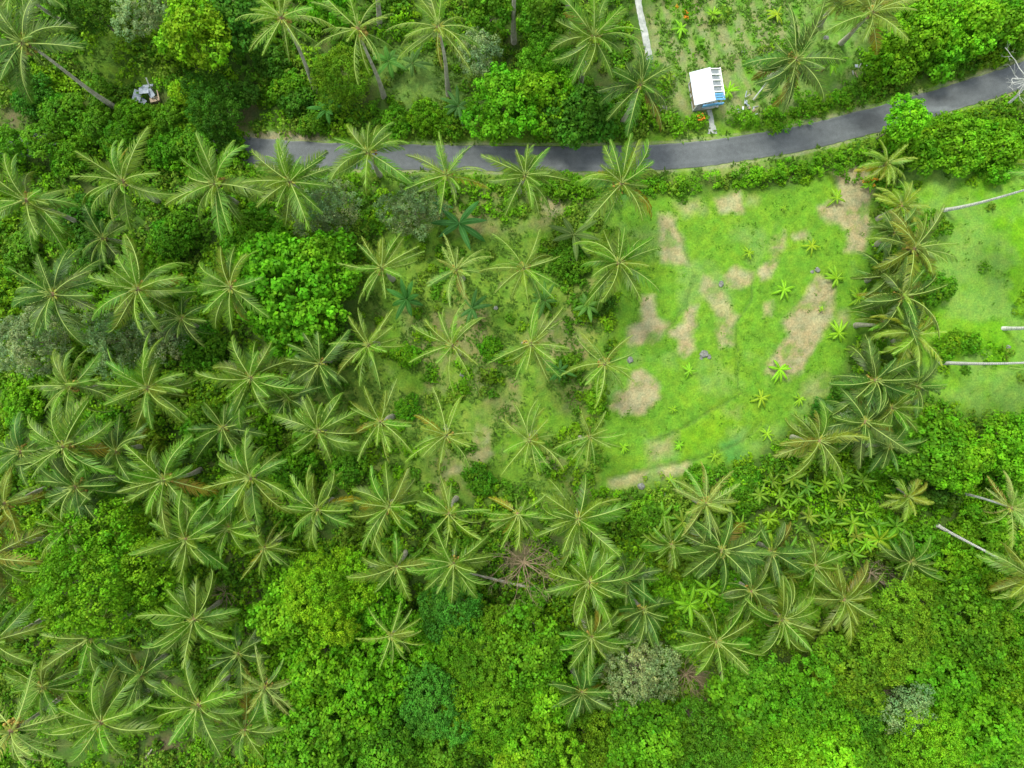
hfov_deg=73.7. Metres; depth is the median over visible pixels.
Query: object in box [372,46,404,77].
banana plant
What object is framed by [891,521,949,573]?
broadleaf tree
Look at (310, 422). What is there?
coconut palm
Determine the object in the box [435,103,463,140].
bush
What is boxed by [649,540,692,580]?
bush
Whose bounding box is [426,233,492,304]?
coconut palm
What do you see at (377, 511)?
coconut palm
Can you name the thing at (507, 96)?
broadleaf tree
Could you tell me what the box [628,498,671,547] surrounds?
bush
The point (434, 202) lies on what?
banana plant
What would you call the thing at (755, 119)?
hedge
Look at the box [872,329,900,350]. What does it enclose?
bush
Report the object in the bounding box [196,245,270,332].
coconut palm
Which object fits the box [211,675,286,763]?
coconut palm
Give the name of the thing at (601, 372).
coconut palm
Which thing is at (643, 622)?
coconut palm
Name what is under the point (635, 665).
dead tree
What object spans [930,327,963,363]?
bush
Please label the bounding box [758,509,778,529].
banana plant
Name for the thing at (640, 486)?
rock
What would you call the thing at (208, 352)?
bush
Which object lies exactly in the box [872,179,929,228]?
coconut palm
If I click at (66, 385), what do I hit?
coconut palm
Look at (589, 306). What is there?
banana plant
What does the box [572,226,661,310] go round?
coconut palm
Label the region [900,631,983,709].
broadleaf tree
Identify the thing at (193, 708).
coconut palm
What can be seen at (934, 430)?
broadleaf tree
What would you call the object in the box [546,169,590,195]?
hedge
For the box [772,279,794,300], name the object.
banana plant
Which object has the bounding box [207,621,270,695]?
coconut palm
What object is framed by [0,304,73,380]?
broadleaf tree
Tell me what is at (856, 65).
rubbish heap
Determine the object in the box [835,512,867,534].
banana plant
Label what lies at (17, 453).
coconut palm
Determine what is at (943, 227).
bush
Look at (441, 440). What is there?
coconut palm
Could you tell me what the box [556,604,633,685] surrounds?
coconut palm
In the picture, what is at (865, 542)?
banana plant
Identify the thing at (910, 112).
broadleaf tree
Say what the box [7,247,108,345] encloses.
coconut palm
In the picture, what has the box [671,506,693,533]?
banana plant
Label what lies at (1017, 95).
dead tree
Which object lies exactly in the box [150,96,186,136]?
bush
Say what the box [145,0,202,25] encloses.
broadleaf tree
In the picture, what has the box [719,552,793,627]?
coconut palm
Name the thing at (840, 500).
banana plant
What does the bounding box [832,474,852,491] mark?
banana plant
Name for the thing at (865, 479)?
banana plant
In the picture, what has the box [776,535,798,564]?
banana plant
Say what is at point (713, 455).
banana plant
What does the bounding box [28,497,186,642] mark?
broadleaf tree
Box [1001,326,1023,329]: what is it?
coconut palm
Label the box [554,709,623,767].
broadleaf tree
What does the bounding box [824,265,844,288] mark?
banana plant
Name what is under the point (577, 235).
banana plant
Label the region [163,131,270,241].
coconut palm
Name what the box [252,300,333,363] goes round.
broadleaf tree
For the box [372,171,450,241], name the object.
broadleaf tree
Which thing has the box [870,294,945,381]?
coconut palm
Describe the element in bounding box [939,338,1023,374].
coconut palm
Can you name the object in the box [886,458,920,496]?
bush
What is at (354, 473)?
bush
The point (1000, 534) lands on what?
broadleaf tree
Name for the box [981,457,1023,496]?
broadleaf tree
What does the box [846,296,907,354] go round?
coconut palm
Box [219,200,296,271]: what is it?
broadleaf tree
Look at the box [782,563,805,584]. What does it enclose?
banana plant
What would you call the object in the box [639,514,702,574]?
coconut palm
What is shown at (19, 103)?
bush
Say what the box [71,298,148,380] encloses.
broadleaf tree
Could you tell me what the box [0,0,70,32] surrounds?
coconut palm
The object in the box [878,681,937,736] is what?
broadleaf tree
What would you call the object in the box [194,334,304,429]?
coconut palm
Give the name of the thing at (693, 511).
banana plant
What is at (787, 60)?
coconut palm
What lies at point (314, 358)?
coconut palm
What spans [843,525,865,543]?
banana plant
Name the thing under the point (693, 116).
hedge
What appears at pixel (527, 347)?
coconut palm
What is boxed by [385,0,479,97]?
coconut palm
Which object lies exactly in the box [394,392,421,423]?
bush
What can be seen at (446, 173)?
coconut palm
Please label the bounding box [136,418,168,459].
bush
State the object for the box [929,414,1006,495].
broadleaf tree
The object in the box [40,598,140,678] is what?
coconut palm
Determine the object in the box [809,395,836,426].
bush
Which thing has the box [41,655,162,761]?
coconut palm
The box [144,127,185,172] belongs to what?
bush
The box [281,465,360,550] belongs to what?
coconut palm
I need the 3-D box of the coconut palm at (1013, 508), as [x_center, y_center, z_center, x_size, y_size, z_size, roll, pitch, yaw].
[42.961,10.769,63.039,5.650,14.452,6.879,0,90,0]
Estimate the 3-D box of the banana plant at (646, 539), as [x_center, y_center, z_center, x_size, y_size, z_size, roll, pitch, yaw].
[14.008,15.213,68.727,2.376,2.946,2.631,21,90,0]
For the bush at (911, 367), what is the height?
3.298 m
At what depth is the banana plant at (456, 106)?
67.85 m
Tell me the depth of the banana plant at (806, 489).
67.80 m
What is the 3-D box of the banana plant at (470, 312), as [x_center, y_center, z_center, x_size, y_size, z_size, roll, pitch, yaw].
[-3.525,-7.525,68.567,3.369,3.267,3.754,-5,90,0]
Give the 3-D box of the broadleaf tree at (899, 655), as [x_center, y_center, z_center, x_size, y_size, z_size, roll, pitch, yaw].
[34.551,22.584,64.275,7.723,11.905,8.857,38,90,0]
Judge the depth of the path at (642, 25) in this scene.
69.96 m
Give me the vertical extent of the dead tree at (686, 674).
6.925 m
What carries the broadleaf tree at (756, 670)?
on the ground
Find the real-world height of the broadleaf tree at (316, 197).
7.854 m
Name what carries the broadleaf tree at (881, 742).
on the ground
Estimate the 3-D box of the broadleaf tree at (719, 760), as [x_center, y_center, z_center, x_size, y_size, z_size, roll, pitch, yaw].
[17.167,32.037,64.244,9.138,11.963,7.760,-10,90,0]
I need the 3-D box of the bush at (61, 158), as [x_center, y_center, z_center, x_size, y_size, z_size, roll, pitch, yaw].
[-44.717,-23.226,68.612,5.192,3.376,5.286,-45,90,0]
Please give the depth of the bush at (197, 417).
67.05 m
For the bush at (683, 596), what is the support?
on the ground
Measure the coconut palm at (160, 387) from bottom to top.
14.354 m
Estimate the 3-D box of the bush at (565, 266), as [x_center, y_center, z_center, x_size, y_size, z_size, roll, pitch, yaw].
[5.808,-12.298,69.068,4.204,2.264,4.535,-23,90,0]
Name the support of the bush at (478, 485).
on the ground
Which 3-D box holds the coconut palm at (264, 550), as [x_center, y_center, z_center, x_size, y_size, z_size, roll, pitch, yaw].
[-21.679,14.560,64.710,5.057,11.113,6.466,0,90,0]
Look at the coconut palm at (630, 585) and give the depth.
61.72 m
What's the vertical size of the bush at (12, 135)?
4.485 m
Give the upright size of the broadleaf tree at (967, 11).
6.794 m
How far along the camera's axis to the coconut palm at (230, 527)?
60.71 m
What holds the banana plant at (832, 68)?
on the ground
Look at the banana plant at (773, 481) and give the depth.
67.84 m
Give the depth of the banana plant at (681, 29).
69.25 m
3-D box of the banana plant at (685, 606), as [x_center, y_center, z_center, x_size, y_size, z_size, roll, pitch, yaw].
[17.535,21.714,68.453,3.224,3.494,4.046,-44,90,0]
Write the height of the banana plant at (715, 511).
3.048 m
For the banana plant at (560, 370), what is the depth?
67.88 m
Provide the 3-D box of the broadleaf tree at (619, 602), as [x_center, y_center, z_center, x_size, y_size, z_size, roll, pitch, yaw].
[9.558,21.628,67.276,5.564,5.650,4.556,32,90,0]
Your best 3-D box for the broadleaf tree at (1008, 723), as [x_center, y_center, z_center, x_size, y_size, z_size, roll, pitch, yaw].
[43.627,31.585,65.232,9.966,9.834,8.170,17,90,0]
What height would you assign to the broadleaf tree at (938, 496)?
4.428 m
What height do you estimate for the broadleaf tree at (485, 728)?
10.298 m
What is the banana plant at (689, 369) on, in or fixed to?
on the ground
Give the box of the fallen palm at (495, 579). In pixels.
[471,573,543,590]
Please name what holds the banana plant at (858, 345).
on the ground
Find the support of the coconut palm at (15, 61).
on the ground
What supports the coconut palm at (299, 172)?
on the ground
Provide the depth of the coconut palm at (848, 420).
60.75 m
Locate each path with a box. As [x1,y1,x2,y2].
[635,0,652,58]
[707,110,716,133]
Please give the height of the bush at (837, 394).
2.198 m
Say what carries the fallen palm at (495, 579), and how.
on the ground
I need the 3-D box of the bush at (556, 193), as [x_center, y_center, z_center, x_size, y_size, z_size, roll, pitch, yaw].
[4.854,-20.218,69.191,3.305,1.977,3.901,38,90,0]
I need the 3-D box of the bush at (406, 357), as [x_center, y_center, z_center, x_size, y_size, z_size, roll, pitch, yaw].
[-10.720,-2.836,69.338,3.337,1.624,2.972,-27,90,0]
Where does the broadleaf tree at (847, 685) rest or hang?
on the ground
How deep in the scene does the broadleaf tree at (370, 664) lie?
61.51 m
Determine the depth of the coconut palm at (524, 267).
59.97 m
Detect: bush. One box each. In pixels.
[0,123,29,164]
[0,230,38,270]
[0,388,45,428]
[9,70,54,118]
[20,120,56,160]
[35,91,84,138]
[41,125,92,177]
[58,191,110,242]
[73,227,121,273]
[75,99,112,145]
[87,75,112,106]
[88,408,134,443]
[97,118,138,164]
[112,98,154,137]
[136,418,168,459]
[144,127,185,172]
[145,208,200,259]
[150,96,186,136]
[167,76,197,105]
[168,124,217,163]
[175,317,229,372]
[178,400,229,457]
[191,490,224,535]
[192,579,234,621]
[207,127,242,153]
[228,77,259,110]
[251,39,291,78]
[265,67,306,102]
[267,442,319,493]
[276,85,315,118]
[296,109,326,136]
[325,448,367,490]
[379,101,411,140]
[389,341,421,369]
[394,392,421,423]
[405,96,443,136]
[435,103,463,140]
[459,464,496,496]
[476,334,505,364]
[520,583,551,612]
[542,170,575,204]
[550,240,590,283]
[553,352,585,379]
[577,288,616,316]
[583,386,607,415]
[606,102,638,139]
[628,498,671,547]
[631,571,683,623]
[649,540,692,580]
[673,577,703,612]
[683,463,715,488]
[711,569,756,616]
[719,465,765,517]
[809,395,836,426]
[812,462,854,497]
[830,375,856,404]
[849,501,896,545]
[858,456,894,498]
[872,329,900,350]
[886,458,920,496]
[891,348,916,381]
[913,208,954,240]
[923,271,957,307]
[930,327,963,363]
[960,329,983,355]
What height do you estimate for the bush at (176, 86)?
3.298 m
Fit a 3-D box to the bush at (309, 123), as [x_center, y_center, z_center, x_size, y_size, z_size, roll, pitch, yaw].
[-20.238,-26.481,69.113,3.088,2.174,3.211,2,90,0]
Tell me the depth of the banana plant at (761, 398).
69.25 m
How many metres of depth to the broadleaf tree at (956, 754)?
60.96 m
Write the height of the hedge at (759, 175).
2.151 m
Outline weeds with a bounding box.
[0,0,1023,508]
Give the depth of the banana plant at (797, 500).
67.92 m
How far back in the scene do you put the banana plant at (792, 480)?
67.67 m
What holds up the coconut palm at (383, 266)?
on the ground
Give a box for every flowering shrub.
[674,5,691,25]
[693,113,709,126]
[860,176,877,187]
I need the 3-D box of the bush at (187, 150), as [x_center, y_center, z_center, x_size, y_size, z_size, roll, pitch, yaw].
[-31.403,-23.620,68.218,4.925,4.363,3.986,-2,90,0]
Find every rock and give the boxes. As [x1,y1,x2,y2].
[627,356,632,362]
[637,483,644,489]
[699,350,707,357]
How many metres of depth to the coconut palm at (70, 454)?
58.70 m
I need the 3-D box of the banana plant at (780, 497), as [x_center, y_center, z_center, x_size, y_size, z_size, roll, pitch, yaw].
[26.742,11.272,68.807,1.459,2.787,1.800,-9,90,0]
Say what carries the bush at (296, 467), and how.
on the ground
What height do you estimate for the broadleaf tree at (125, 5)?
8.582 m
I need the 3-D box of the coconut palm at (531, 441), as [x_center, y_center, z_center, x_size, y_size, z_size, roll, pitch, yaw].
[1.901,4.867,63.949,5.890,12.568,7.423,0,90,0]
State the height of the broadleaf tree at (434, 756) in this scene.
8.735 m
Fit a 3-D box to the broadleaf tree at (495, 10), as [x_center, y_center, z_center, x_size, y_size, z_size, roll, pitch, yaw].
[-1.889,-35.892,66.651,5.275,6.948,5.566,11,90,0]
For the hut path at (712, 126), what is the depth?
69.96 m
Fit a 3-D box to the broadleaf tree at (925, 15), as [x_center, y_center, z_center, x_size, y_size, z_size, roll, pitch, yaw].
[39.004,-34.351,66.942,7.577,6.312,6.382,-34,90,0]
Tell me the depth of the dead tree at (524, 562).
64.69 m
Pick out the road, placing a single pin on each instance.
(863, 123)
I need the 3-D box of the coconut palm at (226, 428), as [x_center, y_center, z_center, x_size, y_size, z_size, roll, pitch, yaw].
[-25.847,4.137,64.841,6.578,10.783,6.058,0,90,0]
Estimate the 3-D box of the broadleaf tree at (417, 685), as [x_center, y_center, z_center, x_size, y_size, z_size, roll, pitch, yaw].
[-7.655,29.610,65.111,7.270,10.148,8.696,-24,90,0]
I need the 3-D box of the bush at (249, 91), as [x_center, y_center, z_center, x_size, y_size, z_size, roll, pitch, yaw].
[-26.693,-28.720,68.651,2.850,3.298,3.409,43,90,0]
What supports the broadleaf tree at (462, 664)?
on the ground
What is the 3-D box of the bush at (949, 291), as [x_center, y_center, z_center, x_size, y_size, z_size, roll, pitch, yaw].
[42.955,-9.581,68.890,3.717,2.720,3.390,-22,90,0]
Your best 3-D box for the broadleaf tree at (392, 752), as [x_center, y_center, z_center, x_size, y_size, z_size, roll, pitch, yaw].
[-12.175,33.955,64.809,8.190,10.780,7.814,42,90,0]
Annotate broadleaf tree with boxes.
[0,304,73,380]
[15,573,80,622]
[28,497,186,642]
[47,0,118,37]
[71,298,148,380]
[109,0,167,42]
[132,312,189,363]
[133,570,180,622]
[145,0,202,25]
[153,0,233,70]
[177,69,245,141]
[203,0,262,55]
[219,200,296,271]
[228,230,351,359]
[245,567,332,654]
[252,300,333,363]
[265,692,368,767]
[268,619,369,712]
[281,546,382,647]
[288,173,362,237]
[293,227,362,313]
[306,0,354,28]
[309,41,374,112]
[325,621,413,741]
[329,704,423,767]
[338,577,408,646]
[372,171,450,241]
[391,660,474,747]
[398,610,461,683]
[411,716,483,767]
[417,571,487,649]
[434,603,523,698]
[439,665,539,758]
[455,25,502,77]
[459,61,540,145]
[467,0,520,39]
[493,716,586,767]
[495,602,574,690]
[504,655,580,736]
[507,60,576,136]
[515,31,576,78]
[516,0,580,35]
[536,81,618,150]
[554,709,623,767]
[581,582,638,630]
[598,631,682,715]
[600,693,696,767]
[657,695,754,767]
[704,666,779,746]
[720,635,789,704]
[725,717,800,767]
[755,651,847,747]
[773,706,871,767]
[809,625,905,716]
[819,689,887,746]
[826,703,914,767]
[849,578,941,687]
[859,37,919,86]
[873,0,954,63]
[876,92,933,143]
[876,409,968,485]
[877,565,943,628]
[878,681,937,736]
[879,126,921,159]
[887,705,972,767]
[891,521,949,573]
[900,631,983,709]
[906,133,953,178]
[912,575,1015,669]
[915,523,996,603]
[916,18,974,85]
[916,472,965,510]
[922,0,1006,57]
[924,673,1023,765]
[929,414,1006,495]
[931,109,996,177]
[948,502,1020,567]
[950,615,1023,714]
[954,116,1023,185]
[967,708,1023,767]
[978,406,1023,484]
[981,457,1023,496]
[985,0,1023,49]
[992,593,1023,667]
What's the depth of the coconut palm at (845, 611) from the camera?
61.83 m
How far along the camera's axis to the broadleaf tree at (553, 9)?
64.79 m
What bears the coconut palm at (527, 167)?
on the ground
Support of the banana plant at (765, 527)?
on the ground
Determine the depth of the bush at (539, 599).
67.71 m
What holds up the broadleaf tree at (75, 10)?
on the ground
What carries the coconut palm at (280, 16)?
on the ground
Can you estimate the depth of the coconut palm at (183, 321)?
61.82 m
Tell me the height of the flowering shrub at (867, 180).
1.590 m
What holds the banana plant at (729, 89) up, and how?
on the ground
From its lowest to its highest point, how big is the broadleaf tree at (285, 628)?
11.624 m
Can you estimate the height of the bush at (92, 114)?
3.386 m
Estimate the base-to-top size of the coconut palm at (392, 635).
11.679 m
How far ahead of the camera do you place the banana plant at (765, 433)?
69.26 m
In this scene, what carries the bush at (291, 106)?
on the ground
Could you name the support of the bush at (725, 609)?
on the ground
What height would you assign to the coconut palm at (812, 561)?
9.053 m
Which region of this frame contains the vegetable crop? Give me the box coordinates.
[655,0,802,100]
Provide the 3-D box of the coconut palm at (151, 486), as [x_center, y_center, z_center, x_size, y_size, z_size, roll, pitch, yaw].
[-30.631,9.016,63.046,8.294,14.419,8.823,-11,90,0]
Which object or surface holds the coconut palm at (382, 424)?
on the ground
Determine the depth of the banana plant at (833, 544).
67.88 m
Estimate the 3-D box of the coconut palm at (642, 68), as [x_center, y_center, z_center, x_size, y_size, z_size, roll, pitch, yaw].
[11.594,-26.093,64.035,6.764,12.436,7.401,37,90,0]
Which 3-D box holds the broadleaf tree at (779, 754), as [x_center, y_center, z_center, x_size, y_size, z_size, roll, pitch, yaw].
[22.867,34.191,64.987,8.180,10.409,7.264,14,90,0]
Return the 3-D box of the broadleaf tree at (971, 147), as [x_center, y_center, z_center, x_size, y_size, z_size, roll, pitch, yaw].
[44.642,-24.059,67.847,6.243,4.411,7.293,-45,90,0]
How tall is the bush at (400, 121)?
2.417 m
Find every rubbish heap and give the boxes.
[737,91,757,116]
[852,60,870,76]
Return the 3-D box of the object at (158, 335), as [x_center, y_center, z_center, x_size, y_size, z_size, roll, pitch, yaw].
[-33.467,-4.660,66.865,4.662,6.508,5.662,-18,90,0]
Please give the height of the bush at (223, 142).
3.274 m
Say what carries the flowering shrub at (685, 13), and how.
on the ground
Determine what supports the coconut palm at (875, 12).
on the ground
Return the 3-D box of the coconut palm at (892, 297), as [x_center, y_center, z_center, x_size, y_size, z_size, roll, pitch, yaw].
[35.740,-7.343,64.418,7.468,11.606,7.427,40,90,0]
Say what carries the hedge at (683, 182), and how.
on the ground
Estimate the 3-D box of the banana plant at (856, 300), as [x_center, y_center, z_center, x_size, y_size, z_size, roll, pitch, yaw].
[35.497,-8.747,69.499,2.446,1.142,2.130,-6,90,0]
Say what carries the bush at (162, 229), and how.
on the ground
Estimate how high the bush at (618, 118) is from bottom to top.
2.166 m
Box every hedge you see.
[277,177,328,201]
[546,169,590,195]
[635,171,702,198]
[647,110,706,134]
[703,147,868,189]
[725,70,888,135]
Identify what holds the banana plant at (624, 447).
on the ground
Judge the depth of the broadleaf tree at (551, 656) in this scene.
60.94 m
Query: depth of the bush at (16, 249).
67.84 m
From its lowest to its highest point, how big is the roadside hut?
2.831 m
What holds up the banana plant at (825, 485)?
on the ground
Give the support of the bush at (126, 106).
on the ground
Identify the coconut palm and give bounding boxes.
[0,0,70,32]
[0,0,114,108]
[0,152,78,254]
[0,410,70,485]
[0,464,53,543]
[0,513,52,603]
[0,580,48,665]
[0,661,92,767]
[2,653,91,727]
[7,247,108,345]
[14,395,117,479]
[27,347,123,422]
[35,442,139,528]
[35,481,118,565]
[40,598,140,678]
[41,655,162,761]
[69,126,173,230]
[80,201,137,271]
[86,413,148,489]
[88,234,206,335]
[95,331,199,431]
[100,630,181,713]
[114,433,219,537]
[129,489,234,582]
[135,569,239,669]
[144,293,214,346]
[148,656,245,758]
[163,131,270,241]
[187,397,267,460]
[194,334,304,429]
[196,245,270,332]
[201,427,297,526]
[203,488,266,558]
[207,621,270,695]
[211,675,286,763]
[229,646,295,726]
[235,0,339,93]
[241,134,332,231]
[241,515,301,579]
[247,370,322,427]
[272,392,367,463]
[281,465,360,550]
[284,329,354,402]
[310,0,394,99]
[328,121,413,196]
[328,307,404,388]
[337,232,424,304]
[345,531,432,600]
[347,461,425,551]
[350,379,414,462]
[355,600,423,667]
[376,0,381,28]
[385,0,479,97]
[405,133,490,213]
[406,386,485,474]
[406,523,495,603]
[408,302,484,393]
[414,477,490,551]
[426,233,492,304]
[478,228,559,305]
[480,143,569,220]
[481,493,557,552]
[486,298,569,382]
[501,399,565,480]
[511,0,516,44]
[535,473,631,568]
[544,537,640,628]
[548,0,643,84]
[548,657,615,728]
[552,409,624,467]
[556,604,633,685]
[560,332,634,408]
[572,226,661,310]
[574,133,658,225]
[596,40,672,137]
[601,547,662,608]
[614,576,673,648]
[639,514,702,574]
[669,461,740,541]
[670,603,766,680]
[678,507,772,592]
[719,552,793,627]
[734,518,813,587]
[739,575,820,654]
[741,0,846,114]
[771,400,869,484]
[783,535,848,597]
[806,558,883,645]
[807,0,866,27]
[813,0,919,54]
[816,386,911,469]
[828,333,923,417]
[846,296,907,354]
[849,418,928,472]
[850,243,920,309]
[850,255,948,345]
[853,140,916,194]
[862,383,922,438]
[864,203,957,297]
[867,206,920,262]
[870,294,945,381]
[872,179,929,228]
[875,529,946,582]
[879,471,934,521]
[881,353,947,418]
[936,524,1023,611]
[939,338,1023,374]
[942,159,1023,211]
[954,471,1023,549]
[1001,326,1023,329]
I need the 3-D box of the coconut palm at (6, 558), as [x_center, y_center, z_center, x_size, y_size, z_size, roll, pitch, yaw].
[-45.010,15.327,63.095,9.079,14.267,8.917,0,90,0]
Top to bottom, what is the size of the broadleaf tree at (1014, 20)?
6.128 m
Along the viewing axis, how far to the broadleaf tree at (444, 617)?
63.50 m
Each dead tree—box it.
[482,531,566,608]
[620,647,657,684]
[669,654,715,711]
[860,561,903,599]
[1002,44,1023,107]
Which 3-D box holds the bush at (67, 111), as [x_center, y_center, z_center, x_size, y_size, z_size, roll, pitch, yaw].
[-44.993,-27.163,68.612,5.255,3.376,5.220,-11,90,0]
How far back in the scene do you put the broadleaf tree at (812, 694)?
60.12 m
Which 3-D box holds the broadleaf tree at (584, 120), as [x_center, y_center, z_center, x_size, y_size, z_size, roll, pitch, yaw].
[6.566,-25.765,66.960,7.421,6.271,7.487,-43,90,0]
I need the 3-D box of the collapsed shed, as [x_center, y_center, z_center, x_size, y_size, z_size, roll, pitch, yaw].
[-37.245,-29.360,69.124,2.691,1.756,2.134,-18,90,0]
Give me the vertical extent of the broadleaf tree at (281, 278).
12.184 m
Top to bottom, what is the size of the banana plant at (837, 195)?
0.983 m
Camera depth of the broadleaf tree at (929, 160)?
67.77 m
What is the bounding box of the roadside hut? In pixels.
[688,67,725,111]
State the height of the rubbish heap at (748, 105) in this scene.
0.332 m
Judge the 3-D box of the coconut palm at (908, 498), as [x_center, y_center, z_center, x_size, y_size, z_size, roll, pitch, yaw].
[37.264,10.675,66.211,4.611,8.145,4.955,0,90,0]
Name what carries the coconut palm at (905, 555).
on the ground
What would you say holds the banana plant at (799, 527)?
on the ground
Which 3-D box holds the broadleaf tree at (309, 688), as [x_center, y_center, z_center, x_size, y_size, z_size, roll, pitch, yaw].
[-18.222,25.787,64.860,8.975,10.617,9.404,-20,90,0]
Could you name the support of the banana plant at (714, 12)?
on the ground
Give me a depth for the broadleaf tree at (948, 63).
67.01 m
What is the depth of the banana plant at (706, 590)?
67.71 m
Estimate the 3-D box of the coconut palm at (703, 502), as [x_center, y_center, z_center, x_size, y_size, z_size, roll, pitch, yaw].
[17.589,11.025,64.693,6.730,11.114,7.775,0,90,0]
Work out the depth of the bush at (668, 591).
67.89 m
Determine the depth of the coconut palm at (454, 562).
60.02 m
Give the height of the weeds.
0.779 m
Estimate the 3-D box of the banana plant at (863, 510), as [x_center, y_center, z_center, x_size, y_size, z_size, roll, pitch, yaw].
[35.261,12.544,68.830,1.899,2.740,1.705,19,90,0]
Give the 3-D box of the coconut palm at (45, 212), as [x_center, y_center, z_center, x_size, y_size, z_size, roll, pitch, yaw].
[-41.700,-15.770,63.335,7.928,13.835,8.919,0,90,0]
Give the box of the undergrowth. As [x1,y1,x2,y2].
[0,0,1023,767]
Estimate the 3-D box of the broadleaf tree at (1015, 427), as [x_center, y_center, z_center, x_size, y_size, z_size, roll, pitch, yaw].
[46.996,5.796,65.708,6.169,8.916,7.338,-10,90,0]
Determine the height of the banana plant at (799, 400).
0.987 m
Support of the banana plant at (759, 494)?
on the ground
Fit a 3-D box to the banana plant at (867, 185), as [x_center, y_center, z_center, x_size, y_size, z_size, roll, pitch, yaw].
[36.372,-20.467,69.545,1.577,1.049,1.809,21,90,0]
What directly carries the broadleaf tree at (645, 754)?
on the ground
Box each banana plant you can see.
[307,92,341,123]
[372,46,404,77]
[387,279,422,318]
[393,46,433,76]
[430,201,486,250]
[432,195,452,219]
[440,85,467,124]
[460,288,491,324]
[531,279,556,319]
[544,359,576,382]
[548,218,599,261]
[573,292,606,322]
[620,443,628,453]
[640,526,660,544]
[647,501,675,528]
[665,474,675,483]
[668,405,677,412]
[671,19,688,38]
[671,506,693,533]
[674,441,683,450]
[674,581,701,626]
[682,362,696,379]
[686,501,703,518]
[695,579,720,603]
[699,494,726,522]
[703,513,728,538]
[706,6,721,22]
[707,449,720,461]
[718,492,739,515]
[722,80,739,100]
[735,514,750,533]
[742,247,754,258]
[746,524,771,543]
[749,483,769,504]
[750,388,770,407]
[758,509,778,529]
[760,426,774,440]
[761,529,781,548]
[763,470,780,489]
[765,6,782,24]
[768,359,791,383]
[771,488,788,506]
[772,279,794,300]
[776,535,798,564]
[779,500,796,519]
[781,465,806,489]
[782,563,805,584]
[784,490,808,505]
[791,521,807,533]
[793,393,805,406]
[798,539,822,558]
[799,476,816,495]
[800,506,819,524]
[801,238,820,255]
[811,476,835,493]
[815,54,848,75]
[819,509,836,525]
[821,534,838,551]
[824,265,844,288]
[826,188,844,206]
[827,319,847,341]
[829,491,850,509]
[830,463,861,483]
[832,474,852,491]
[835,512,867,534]
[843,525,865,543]
[844,340,865,357]
[844,542,866,566]
[848,288,867,305]
[854,469,877,493]
[854,502,873,518]
[854,531,877,552]
[860,175,877,192]
[863,524,896,553]
[869,517,889,535]
[880,515,910,538]
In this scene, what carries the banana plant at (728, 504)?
on the ground
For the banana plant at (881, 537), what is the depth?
67.66 m
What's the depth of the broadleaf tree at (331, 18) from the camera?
64.95 m
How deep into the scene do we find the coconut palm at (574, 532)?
59.64 m
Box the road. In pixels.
[2,61,1023,171]
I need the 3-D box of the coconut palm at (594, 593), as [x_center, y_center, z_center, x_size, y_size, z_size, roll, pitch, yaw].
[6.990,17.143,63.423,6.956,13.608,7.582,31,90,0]
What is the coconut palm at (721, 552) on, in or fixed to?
on the ground
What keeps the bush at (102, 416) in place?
on the ground
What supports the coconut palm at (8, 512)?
on the ground
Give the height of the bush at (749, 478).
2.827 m
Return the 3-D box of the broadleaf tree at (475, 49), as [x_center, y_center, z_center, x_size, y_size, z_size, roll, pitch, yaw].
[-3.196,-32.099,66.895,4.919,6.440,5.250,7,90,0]
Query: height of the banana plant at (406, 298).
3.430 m
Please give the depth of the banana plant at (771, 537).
67.84 m
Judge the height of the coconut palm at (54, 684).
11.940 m
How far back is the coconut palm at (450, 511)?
59.73 m
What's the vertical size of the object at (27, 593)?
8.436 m
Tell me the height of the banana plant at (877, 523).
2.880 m
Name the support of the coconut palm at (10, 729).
on the ground
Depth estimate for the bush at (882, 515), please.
68.27 m
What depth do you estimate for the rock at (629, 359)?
69.72 m
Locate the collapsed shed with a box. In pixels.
[132,77,160,103]
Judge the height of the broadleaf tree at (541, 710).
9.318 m
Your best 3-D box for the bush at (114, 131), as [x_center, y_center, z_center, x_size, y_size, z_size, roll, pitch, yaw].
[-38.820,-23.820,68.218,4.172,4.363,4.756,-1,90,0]
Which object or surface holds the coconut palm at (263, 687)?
on the ground
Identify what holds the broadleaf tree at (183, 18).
on the ground
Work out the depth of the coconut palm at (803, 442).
60.79 m
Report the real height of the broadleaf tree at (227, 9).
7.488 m
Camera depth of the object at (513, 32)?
67.10 m
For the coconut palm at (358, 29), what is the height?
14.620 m
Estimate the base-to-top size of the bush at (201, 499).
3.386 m
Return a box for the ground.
[0,0,1023,767]
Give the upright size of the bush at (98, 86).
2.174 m
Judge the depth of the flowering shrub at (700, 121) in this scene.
68.92 m
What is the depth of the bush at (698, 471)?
69.11 m
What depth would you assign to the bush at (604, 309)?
68.90 m
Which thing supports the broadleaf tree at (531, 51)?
on the ground
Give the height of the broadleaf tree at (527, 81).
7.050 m
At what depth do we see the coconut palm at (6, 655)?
59.58 m
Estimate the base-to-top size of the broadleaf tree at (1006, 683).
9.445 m
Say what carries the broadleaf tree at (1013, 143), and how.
on the ground
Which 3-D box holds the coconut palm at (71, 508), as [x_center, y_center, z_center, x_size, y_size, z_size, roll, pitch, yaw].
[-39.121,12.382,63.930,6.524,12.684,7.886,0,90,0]
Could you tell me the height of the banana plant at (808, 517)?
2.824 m
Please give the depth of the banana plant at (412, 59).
67.87 m
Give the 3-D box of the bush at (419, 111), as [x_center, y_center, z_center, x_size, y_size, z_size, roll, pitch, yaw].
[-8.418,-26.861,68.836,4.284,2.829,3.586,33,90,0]
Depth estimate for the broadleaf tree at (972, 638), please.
60.74 m
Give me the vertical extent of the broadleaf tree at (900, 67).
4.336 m

